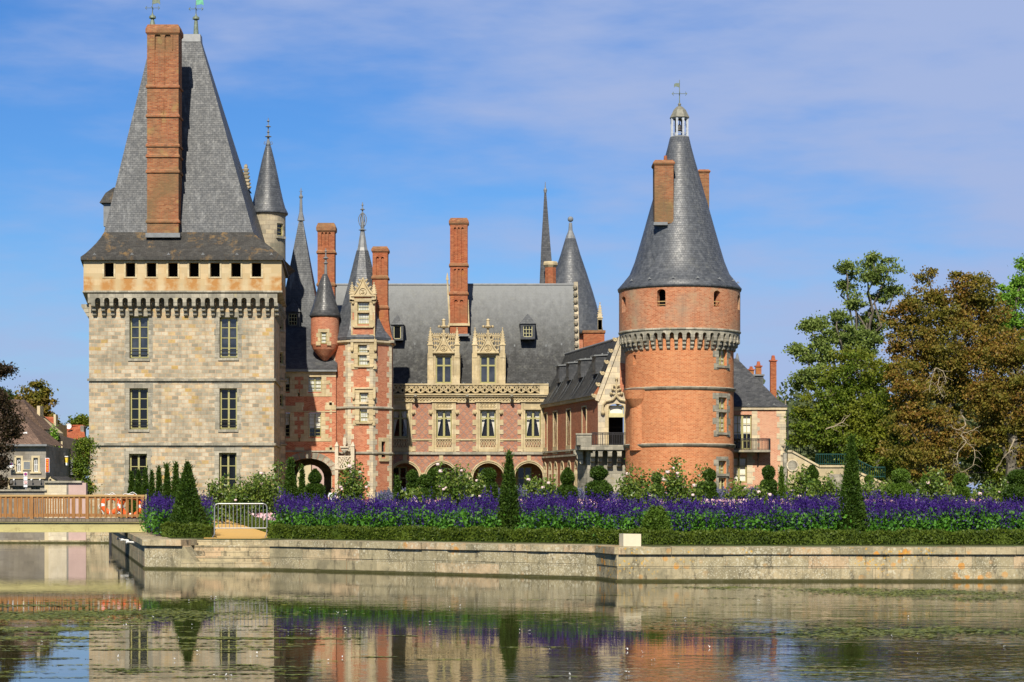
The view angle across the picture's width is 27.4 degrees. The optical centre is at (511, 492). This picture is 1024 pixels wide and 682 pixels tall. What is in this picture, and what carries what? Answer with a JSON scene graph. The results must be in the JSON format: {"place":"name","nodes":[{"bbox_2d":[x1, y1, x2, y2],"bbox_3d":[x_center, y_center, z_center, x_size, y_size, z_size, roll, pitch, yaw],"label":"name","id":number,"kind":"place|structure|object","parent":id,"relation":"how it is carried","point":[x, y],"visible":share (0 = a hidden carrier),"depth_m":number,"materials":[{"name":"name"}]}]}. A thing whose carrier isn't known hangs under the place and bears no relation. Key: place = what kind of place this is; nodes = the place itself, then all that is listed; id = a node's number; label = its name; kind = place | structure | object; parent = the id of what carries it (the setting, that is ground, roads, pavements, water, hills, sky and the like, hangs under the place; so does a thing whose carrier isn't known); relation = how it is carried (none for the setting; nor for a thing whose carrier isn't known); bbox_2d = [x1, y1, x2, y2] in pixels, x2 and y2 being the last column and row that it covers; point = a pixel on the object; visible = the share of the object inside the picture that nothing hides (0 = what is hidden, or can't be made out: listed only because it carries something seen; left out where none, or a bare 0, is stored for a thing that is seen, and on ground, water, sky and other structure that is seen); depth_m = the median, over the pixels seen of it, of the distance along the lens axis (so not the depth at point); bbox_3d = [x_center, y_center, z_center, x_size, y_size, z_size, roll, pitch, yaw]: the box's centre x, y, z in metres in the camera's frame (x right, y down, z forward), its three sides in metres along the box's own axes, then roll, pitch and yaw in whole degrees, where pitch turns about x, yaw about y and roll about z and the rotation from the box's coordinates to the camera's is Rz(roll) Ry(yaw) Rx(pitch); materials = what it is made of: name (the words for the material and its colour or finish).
{"place":"outdoors","nodes":[
{"label":"outdoors","id":0,"kind":"place"},
{"bbox_2d":[204,520,266,538],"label":"gravel path","id":1,"kind":"structure","parent":0,"point":[238,534],"depth_m":79.11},
{"bbox_2d":[212,503,267,537],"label":"metal barrier","id":2,"kind":"object","parent":1,"relation":"on","point":[240,516],"visible":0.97,"depth_m":71.74,"materials":[{"name":"metal"}]},
{"bbox_2d":[0,543,1023,681],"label":"water","id":3,"kind":"structure","parent":0,"point":[595,637],"depth_m":38.82,"materials":[{"name":"liquid"}]},
{"bbox_2d":[0,586,1023,677],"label":"water weed","id":4,"kind":"object","parent":3,"relation":"on","point":[48,614],"visible":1,"depth_m":38.43,"materials":[{"name":"plant"}]},
{"bbox_2d":[0,0,1023,492],"label":"sky","id":5,"kind":"structure","parent":0,"point":[826,132],"materials":[{"name":"blue"}]},
{"bbox_2d":[540,182,551,282],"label":"thin spire","id":6,"kind":"structure","parent":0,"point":[545,249],"depth_m":182.62,"materials":[{"name":"grey stone"}]},
{"bbox_2d":[123,514,1023,546],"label":"garden ground","id":7,"kind":"structure","parent":0,"point":[884,545],"depth_m":62.78,"materials":[{"name":"plant"}]},
{"bbox_2d":[0,360,28,489],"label":"copper beech","id":8,"kind":"object","parent":7,"relation":"on","point":[10,428],"visible":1,"depth_m":107.81,"materials":[{"name":"brown plant"}]},
{"bbox_2d":[0,407,70,489],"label":"town house","id":9,"kind":"structure","parent":7,"relation":"on","point":[34,450],"depth_m":125.00,"materials":[{"name":"paint"}]},
{"bbox_2d":[13,378,62,424],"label":"lime tree","id":10,"kind":"object","parent":7,"relation":"on","point":[39,397],"visible":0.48,"depth_m":169.72,"materials":[{"name":"green plant"}]},
{"bbox_2d":[11,399,78,480],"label":"gabled house","id":11,"kind":"structure","parent":7,"relation":"on","point":[37,417],"depth_m":133.70,"materials":[{"name":"brown tile"}]},
{"bbox_2d":[44,481,87,542],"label":"boundary wall","id":12,"kind":"structure","parent":7,"relation":"on","point":[66,487],"depth_m":103.20,"materials":[{"name":"stone"}]},
{"bbox_2d":[61,413,88,429],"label":"garden tree","id":13,"kind":"object","parent":7,"relation":"on","point":[81,419],"visible":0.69,"depth_m":174.66,"materials":[{"name":"green plant"}]},
{"bbox_2d":[66,416,85,438],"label":"red roof house","id":14,"kind":"structure","parent":7,"relation":"on","point":[74,431],"depth_m":160.00,"materials":[{"name":"tile"}]},
{"bbox_2d":[0,494,153,532],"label":"footbridge","id":15,"kind":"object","parent":7,"relation":"on","point":[20,523],"visible":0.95,"depth_m":80.00,"materials":[{"name":"beige paint"}]},
{"bbox_2d":[69,434,105,494],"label":"ivy screen","id":16,"kind":"object","parent":7,"relation":"on","point":[81,464],"visible":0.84,"depth_m":131.74,"materials":[{"name":"green plant"}]},
{"bbox_2d":[161,462,171,502],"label":"yew cone","id":17,"kind":"object","parent":7,"relation":"on","point":[166,486],"visible":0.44,"depth_m":100.91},
{"bbox_2d":[170,461,179,501],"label":"yew cone","id":18,"kind":"object","parent":7,"relation":"on","point":[175,477],"visible":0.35,"depth_m":97.90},
{"bbox_2d":[137,489,221,534],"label":"salvia bed","id":19,"kind":"object","parent":7,"relation":"on","point":[157,511],"visible":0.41,"depth_m":74.60,"materials":[{"name":"purple plant"}]},
{"bbox_2d":[161,459,208,530],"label":"yew cone","id":20,"kind":"object","parent":7,"relation":"on","point":[187,506],"visible":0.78,"depth_m":73.14,"materials":[{"name":"plant"}]},
{"bbox_2d":[80,0,294,508],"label":"square tower","id":21,"kind":"structure","parent":7,"relation":"on","point":[187,269],"depth_m":150.00,"materials":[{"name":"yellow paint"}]},
{"bbox_2d":[128,388,148,431],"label":"window","id":22,"kind":"structure","parent":21,"relation":"in","point":[139,396],"depth_m":150.38,"materials":[{"name":"yellow paint"}]},
{"bbox_2d":[130,454,146,483],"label":"window","id":23,"kind":"structure","parent":21,"relation":"in","point":[137,461],"depth_m":150.38,"materials":[{"name":"glass"}]},
{"bbox_2d":[128,317,149,360],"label":"window","id":24,"kind":"structure","parent":21,"relation":"in","point":[139,325],"depth_m":150.38,"materials":[{"name":"yellow paint"}]},
{"bbox_2d":[218,388,237,431],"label":"window","id":25,"kind":"structure","parent":21,"relation":"in","point":[228,396],"depth_m":150.38,"materials":[{"name":"yellow paint"}]},
{"bbox_2d":[220,453,235,493],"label":"window","id":26,"kind":"structure","parent":21,"relation":"in","point":[227,460],"depth_m":150.38,"materials":[{"name":"glass"}]},
{"bbox_2d":[218,318,238,359],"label":"window","id":27,"kind":"structure","parent":21,"relation":"in","point":[228,326],"depth_m":150.38,"materials":[{"name":"yellow paint"}]},
{"bbox_2d":[160,521,215,537],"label":"box hedge","id":28,"kind":"object","parent":7,"relation":"on","point":[185,530],"visible":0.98,"depth_m":72.09,"materials":[{"name":"green plant"}]},
{"bbox_2d":[203,472,237,523],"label":"rose bush","id":29,"kind":"object","parent":7,"relation":"on","point":[218,496],"visible":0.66,"depth_m":103.81,"materials":[{"name":"green plant"}]},
{"bbox_2d":[224,476,258,524],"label":"rose bush","id":30,"kind":"object","parent":7,"relation":"on","point":[239,495],"visible":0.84,"depth_m":99.73,"materials":[{"name":"green plant"}]},
{"bbox_2d":[228,515,283,531],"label":"border hedge","id":31,"kind":"object","parent":7,"relation":"on","point":[252,522],"visible":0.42,"depth_m":89.59,"materials":[{"name":"green plant"}]},
{"bbox_2d":[244,470,280,515],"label":"rose bush","id":32,"kind":"object","parent":7,"relation":"on","point":[263,493],"visible":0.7,"depth_m":101.67,"materials":[{"name":"green plant"}]},
{"bbox_2d":[253,118,287,485],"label":"stair turret","id":33,"kind":"object","parent":7,"relation":"on","point":[270,209],"visible":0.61,"depth_m":159.76,"materials":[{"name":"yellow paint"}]},
{"bbox_2d":[259,459,286,513],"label":"rose bush","id":34,"kind":"object","parent":7,"relation":"on","point":[277,477],"visible":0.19,"depth_m":103.89,"materials":[{"name":"green plant"}]},
{"bbox_2d":[281,457,299,506],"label":"yew cone","id":35,"kind":"object","parent":7,"relation":"on","point":[290,485],"visible":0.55,"depth_m":89.86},
{"bbox_2d":[286,327,336,497],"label":"arch wing","id":36,"kind":"structure","parent":7,"relation":"on","point":[311,407],"depth_m":161.00,"materials":[{"name":"brick"}]},
{"bbox_2d":[286,190,336,326],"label":"pavilion spire","id":37,"kind":"structure","parent":36,"relation":"on","point":[300,291],"depth_m":166.81,"materials":[{"name":"stone"}]},
{"bbox_2d":[309,413,320,436],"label":"window","id":38,"kind":"structure","parent":36,"relation":"in","point":[314,418],"depth_m":161.33,"materials":[{"name":"glass"}]},
{"bbox_2d":[303,468,325,503],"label":"topiary","id":39,"kind":"object","parent":7,"relation":"on","point":[314,485],"visible":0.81,"depth_m":94.74,"materials":[{"name":"green plant"}]},
{"bbox_2d":[328,458,369,508],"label":"rose bush","id":40,"kind":"object","parent":7,"relation":"on","point":[350,485],"visible":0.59,"depth_m":87.69,"materials":[{"name":"green plant"}]},
{"bbox_2d":[331,202,395,504],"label":"stair tower","id":41,"kind":"structure","parent":7,"relation":"on","point":[362,356],"depth_m":160.53,"materials":[{"name":"orange brick"}]},
{"bbox_2d":[309,248,340,360],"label":"corbelled turret","id":42,"kind":"object","parent":41,"relation":"attached to","point":[324,315],"visible":1,"depth_m":160.54,"materials":[{"name":"orange brick"}]},
{"bbox_2d":[405,469,418,492],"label":"topiary","id":43,"kind":"object","parent":7,"relation":"on","point":[411,476],"visible":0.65,"depth_m":95.83,"materials":[{"name":"green plant"}]},
{"bbox_2d":[397,487,426,507],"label":"rose bush","id":44,"kind":"object","parent":7,"relation":"on","point":[415,493],"visible":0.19,"depth_m":89.67,"materials":[{"name":"green plant"}]},
{"bbox_2d":[415,474,435,500],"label":"topiary","id":45,"kind":"object","parent":7,"relation":"on","point":[424,482],"visible":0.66,"depth_m":91.78,"materials":[{"name":"green plant"}]},
{"bbox_2d":[266,523,628,543],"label":"box hedge","id":46,"kind":"object","parent":7,"relation":"on","point":[421,533],"visible":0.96,"depth_m":67.28,"materials":[{"name":"green plant"}]},
{"bbox_2d":[432,461,473,512],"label":"rose bush","id":47,"kind":"object","parent":7,"relation":"on","point":[460,485],"visible":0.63,"depth_m":85.61,"materials":[{"name":"green plant"}]},
{"bbox_2d":[336,218,578,503],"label":"building","id":48,"kind":"structure","parent":7,"relation":"on","point":[474,371],"depth_m":171.99,"materials":[{"name":"brick"}]},
{"bbox_2d":[393,467,406,493],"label":"garden door","id":49,"kind":"structure","parent":48,"relation":"in","point":[401,472],"depth_m":173.59,"materials":[{"name":"paint"}]},
{"bbox_2d":[393,410,407,437],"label":"window","id":50,"kind":"structure","parent":48,"relation":"in","point":[400,417],"depth_m":170.40,"materials":[{"name":"glass"}]},
{"bbox_2d":[437,410,451,437],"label":"window","id":51,"kind":"structure","parent":48,"relation":"in","point":[444,417],"depth_m":170.40,"materials":[{"name":"glass"}]},
{"bbox_2d":[481,410,495,437],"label":"window","id":52,"kind":"structure","parent":48,"relation":"in","point":[488,417],"depth_m":170.40,"materials":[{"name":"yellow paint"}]},
{"bbox_2d":[517,467,531,503],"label":"garden door","id":53,"kind":"structure","parent":48,"relation":"in","point":[522,472],"depth_m":173.59,"materials":[{"name":"paint"}]},
{"bbox_2d":[525,410,539,437],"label":"window","id":54,"kind":"structure","parent":48,"relation":"in","point":[532,417],"depth_m":170.40,"materials":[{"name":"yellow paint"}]},
{"bbox_2d":[463,469,493,504],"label":"rose bush","id":55,"kind":"object","parent":7,"relation":"on","point":[477,489],"visible":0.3,"depth_m":87.75,"materials":[{"name":"green plant"}]},
{"bbox_2d":[480,468,498,503],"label":"topiary","id":56,"kind":"object","parent":7,"relation":"on","point":[489,474],"visible":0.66,"depth_m":89.75,"materials":[{"name":"green plant"}]},
{"bbox_2d":[493,447,523,529],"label":"yew cone","id":57,"kind":"object","parent":7,"relation":"on","point":[509,505],"visible":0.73,"depth_m":67.78,"materials":[{"name":"plant"}]},
{"bbox_2d":[519,473,559,507],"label":"rose bush","id":58,"kind":"object","parent":7,"relation":"on","point":[550,488],"visible":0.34,"depth_m":83.85,"materials":[{"name":"green plant"}]},
{"bbox_2d":[543,261,557,387],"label":"octagonal chimney","id":59,"kind":"object","parent":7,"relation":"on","point":[550,271],"visible":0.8,"depth_m":181.05,"materials":[{"name":"orange brick"}]},
{"bbox_2d":[556,467,578,511],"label":"topiary","id":60,"kind":"object","parent":7,"relation":"on","point":[567,480],"visible":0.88,"depth_m":89.78,"materials":[{"name":"green plant"}]},
{"bbox_2d":[112,531,1023,581],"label":"quay wall","id":61,"kind":"structure","parent":7,"relation":"on","point":[615,563],"depth_m":60.67,"materials":[{"name":"stone"}]},
{"bbox_2d":[619,534,640,545],"bbox_3d":[3.366,1.359,59.860,0.626,0.358,0.400,0,0,4],"label":"stone block","id":62,"kind":"object","parent":61,"relation":"on","point":[629,539],"depth_m":59.66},
{"bbox_2d":[540,337,625,496],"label":"wing","id":63,"kind":"structure","parent":7,"relation":"on","point":[584,433],"depth_m":155.13,"materials":[{"name":"stone"}]},
{"bbox_2d":[582,330,605,394],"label":"gable stack","id":64,"kind":"object","parent":63,"relation":"on","point":[591,337],"visible":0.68,"depth_m":178.00,"materials":[{"name":"orange brick"}]},
{"bbox_2d":[609,417,622,444],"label":"dark doorway","id":65,"kind":"structure","parent":63,"relation":"in","point":[615,423],"depth_m":154.02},
{"bbox_2d":[584,465,613,502],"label":"topiary","id":66,"kind":"object","parent":7,"relation":"on","point":[598,474],"visible":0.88,"depth_m":87.70,"materials":[{"name":"green plant"}]},
{"bbox_2d":[610,458,637,507],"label":"rose bush","id":67,"kind":"object","parent":7,"relation":"on","point":[626,488],"visible":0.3,"depth_m":89.82,"materials":[{"name":"green plant"}]},
{"bbox_2d":[626,467,661,506],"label":"rose bush","id":68,"kind":"object","parent":7,"relation":"on","point":[641,491],"visible":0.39,"depth_m":88.01,"materials":[{"name":"green plant"}]},
{"bbox_2d":[268,486,1023,537],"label":"salvia bed","id":69,"kind":"object","parent":7,"relation":"on","point":[953,515],"visible":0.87,"depth_m":65.17,"materials":[{"name":"purple plant"}]},
{"bbox_2d":[639,504,673,530],"bbox_3d":[4.386,1.009,63.456,1.227,1.402,1.259,0,0,0],"label":"rounded shrub","id":70,"kind":"object","parent":7,"relation":"on","point":[655,518],"visible":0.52,"depth_m":63.27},
{"bbox_2d":[374,483,949,505],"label":"distant salvia bed","id":71,"kind":"object","parent":7,"relation":"on","point":[389,495],"visible":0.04,"depth_m":101.00,"materials":[{"name":"purple plant"}]},
{"bbox_2d":[618,80,741,493],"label":"round tower","id":72,"kind":"structure","parent":7,"relation":"on","point":[679,291],"depth_m":146.97,"materials":[{"name":"brick"}]},
{"bbox_2d":[656,454,709,509],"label":"rose bush","id":73,"kind":"object","parent":7,"relation":"on","point":[673,482],"visible":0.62,"depth_m":83.79,"materials":[{"name":"green plant"}]},
{"bbox_2d":[389,498,995,508],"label":"pink flower border","id":74,"kind":"object","parent":7,"relation":"on","point":[716,501],"visible":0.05,"depth_m":90.67,"materials":[{"name":"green plant"}]},
{"bbox_2d":[700,468,718,503],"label":"topiary","id":75,"kind":"object","parent":7,"relation":"on","point":[710,492],"visible":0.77,"depth_m":91.78,"materials":[{"name":"green plant"}]},
{"bbox_2d":[722,476,753,505],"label":"rose bush","id":76,"kind":"object","parent":7,"relation":"on","point":[736,488],"visible":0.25,"depth_m":91.82,"materials":[{"name":"green plant"}]},
{"bbox_2d":[746,481,771,505],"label":"rose bush","id":77,"kind":"object","parent":7,"relation":"on","point":[760,492],"visible":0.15,"depth_m":87.82,"materials":[{"name":"green plant"}]},
{"bbox_2d":[734,353,788,492],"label":"pavilion","id":78,"kind":"structure","parent":7,"relation":"on","point":[760,408],"depth_m":158.00,"materials":[{"name":"brick"}]},
{"bbox_2d":[734,458,746,482],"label":"window","id":79,"kind":"structure","parent":78,"relation":"in","point":[741,471],"depth_m":158.29,"materials":[{"name":"glass"}]},
{"bbox_2d":[734,415,750,449],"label":"balcony door","id":80,"kind":"structure","parent":78,"relation":"in","point":[742,423],"depth_m":158.29,"materials":[{"name":"yellow paint"}]},
{"bbox_2d":[759,464,777,499],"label":"topiary","id":81,"kind":"object","parent":7,"relation":"on","point":[768,473],"visible":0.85,"depth_m":91.79,"materials":[{"name":"green plant"}]},
{"bbox_2d":[777,465,786,500],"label":"yew cone","id":82,"kind":"object","parent":7,"relation":"on","point":[781,491],"visible":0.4,"depth_m":94.93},
{"bbox_2d":[785,464,815,507],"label":"rose bush","id":83,"kind":"object","parent":7,"relation":"on","point":[801,487],"visible":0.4,"depth_m":89.74,"materials":[{"name":"green plant"}]},
{"bbox_2d":[809,470,840,506],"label":"rose bush","id":84,"kind":"object","parent":7,"relation":"on","point":[829,486],"visible":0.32,"depth_m":87.72,"materials":[{"name":"green plant"}]},
{"bbox_2d":[628,526,1023,544],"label":"box hedge","id":85,"kind":"object","parent":7,"relation":"on","point":[827,536],"visible":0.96,"depth_m":62.47,"materials":[{"name":"green plant"}]},
{"bbox_2d":[781,308,883,395],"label":"ash tree","id":86,"kind":"object","parent":7,"relation":"on","point":[824,340],"visible":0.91,"depth_m":149.90,"materials":[{"name":"green plant"}]},
{"bbox_2d":[783,443,884,490],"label":"garden staircase","id":87,"kind":"structure","parent":7,"relation":"on","point":[793,460],"depth_m":140.00,"materials":[{"name":"beige stone"}]},
{"bbox_2d":[784,341,909,481],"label":"maple tree","id":88,"kind":"object","parent":7,"relation":"on","point":[839,401],"visible":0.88,"depth_m":145.79,"materials":[{"name":"green plant"}]},
{"bbox_2d":[833,432,870,531],"bbox_3d":[10.506,-0.081,64.573,1.369,3.565,1.312,0,0,0],"label":"yew cone","id":89,"kind":"object","parent":7,"relation":"on","point":[854,508],"visible":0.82,"depth_m":64.38,"materials":[{"name":"plant"}]},
{"bbox_2d":[833,250,907,474],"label":"ash tree","id":90,"kind":"object","parent":7,"relation":"on","point":[874,275],"visible":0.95,"depth_m":158.02,"materials":[{"name":"green plant"}]},
{"bbox_2d":[861,475,886,502],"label":"rose bush","id":91,"kind":"object","parent":7,"relation":"on","point":[867,487],"visible":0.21,"depth_m":91.99,"materials":[{"name":"green plant"}]},
{"bbox_2d":[885,468,917,502],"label":"topiary","id":92,"kind":"object","parent":7,"relation":"on","point":[900,477],"visible":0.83,"depth_m":87.70,"materials":[{"name":"green plant"}]},
{"bbox_2d":[875,357,983,486],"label":"chestnut tree","id":93,"kind":"object","parent":7,"relation":"on","point":[928,438],"visible":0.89,"depth_m":142.24,"materials":[{"name":"brown plant"}]},
{"bbox_2d":[915,466,960,505],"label":"rose bush","id":94,"kind":"object","parent":7,"relation":"on","point":[934,487],"visible":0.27,"depth_m":87.78,"materials":[{"name":"green plant"}]},
{"bbox_2d":[860,395,1023,492],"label":"maple tree","id":95,"kind":"object","parent":7,"relation":"on","point":[985,466],"visible":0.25,"depth_m":158.24,"materials":[{"name":"green plant"}]},
{"bbox_2d":[875,265,1017,490],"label":"chestnut tree","id":96,"kind":"object","parent":7,"relation":"on","point":[952,357],"visible":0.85,"depth_m":153.30,"materials":[{"name":"brown plant"}]},
{"bbox_2d":[950,472,970,503],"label":"topiary","id":97,"kind":"object","parent":7,"relation":"on","point":[960,480],"visible":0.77,"depth_m":89.75,"materials":[{"name":"green plant"}]},
{"bbox_2d":[970,476,1001,506],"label":"rose bush","id":98,"kind":"object","parent":7,"relation":"on","point":[988,491],"visible":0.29,"depth_m":91.62,"materials":[{"name":"green plant"}]},
{"bbox_2d":[958,324,1023,484],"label":"chestnut tree","id":99,"kind":"object","parent":7,"relation":"on","point":[1005,428],"visible":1,"depth_m":145.60,"materials":[{"name":"brown plant"}]},
{"bbox_2d":[990,253,1023,505],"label":"maple tree","id":100,"kind":"object","parent":7,"relation":"on","point":[1014,288],"visible":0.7,"depth_m":163.50,"materials":[{"name":"green plant"}]},
{"bbox_2d":[1002,469,1023,503],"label":"topiary","id":101,"kind":"object","parent":7,"relation":"on","point":[1015,480],"visible":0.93,"depth_m":85.69,"materials":[{"name":"green plant"}]},
{"bbox_2d":[556,216,602,348],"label":"cone tower","id":102,"kind":"structure","parent":0,"point":[570,267],"depth_m":188.65,"materials":[{"name":"grey stone"}]},
{"label":"far ground","id":103,"kind":"structure","parent":0,"visible":0},
{"bbox_2d":[763,374,1022,500],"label":"wood","id":104,"kind":"object","parent":103,"relation":"on","point":[791,401],"visible":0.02,"depth_m":262.45,"materials":[{"name":"green plant"}]},
{"bbox_3d":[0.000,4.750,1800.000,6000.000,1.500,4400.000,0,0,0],"label":"canal bed","id":105,"kind":"structure","parent":0,"visible":0},
{"bbox_2d":[0,490,46,542],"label":"street parapet","id":106,"kind":"structure","parent":105,"relation":"on","point":[21,537],"depth_m":103.22,"materials":[{"name":"stone"}]},
{"bbox_2d":[86,500,119,542],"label":"bank wall","id":107,"kind":"structure","parent":105,"relation":"on","point":[97,537],"depth_m":103.25,"materials":[{"name":"stone"}]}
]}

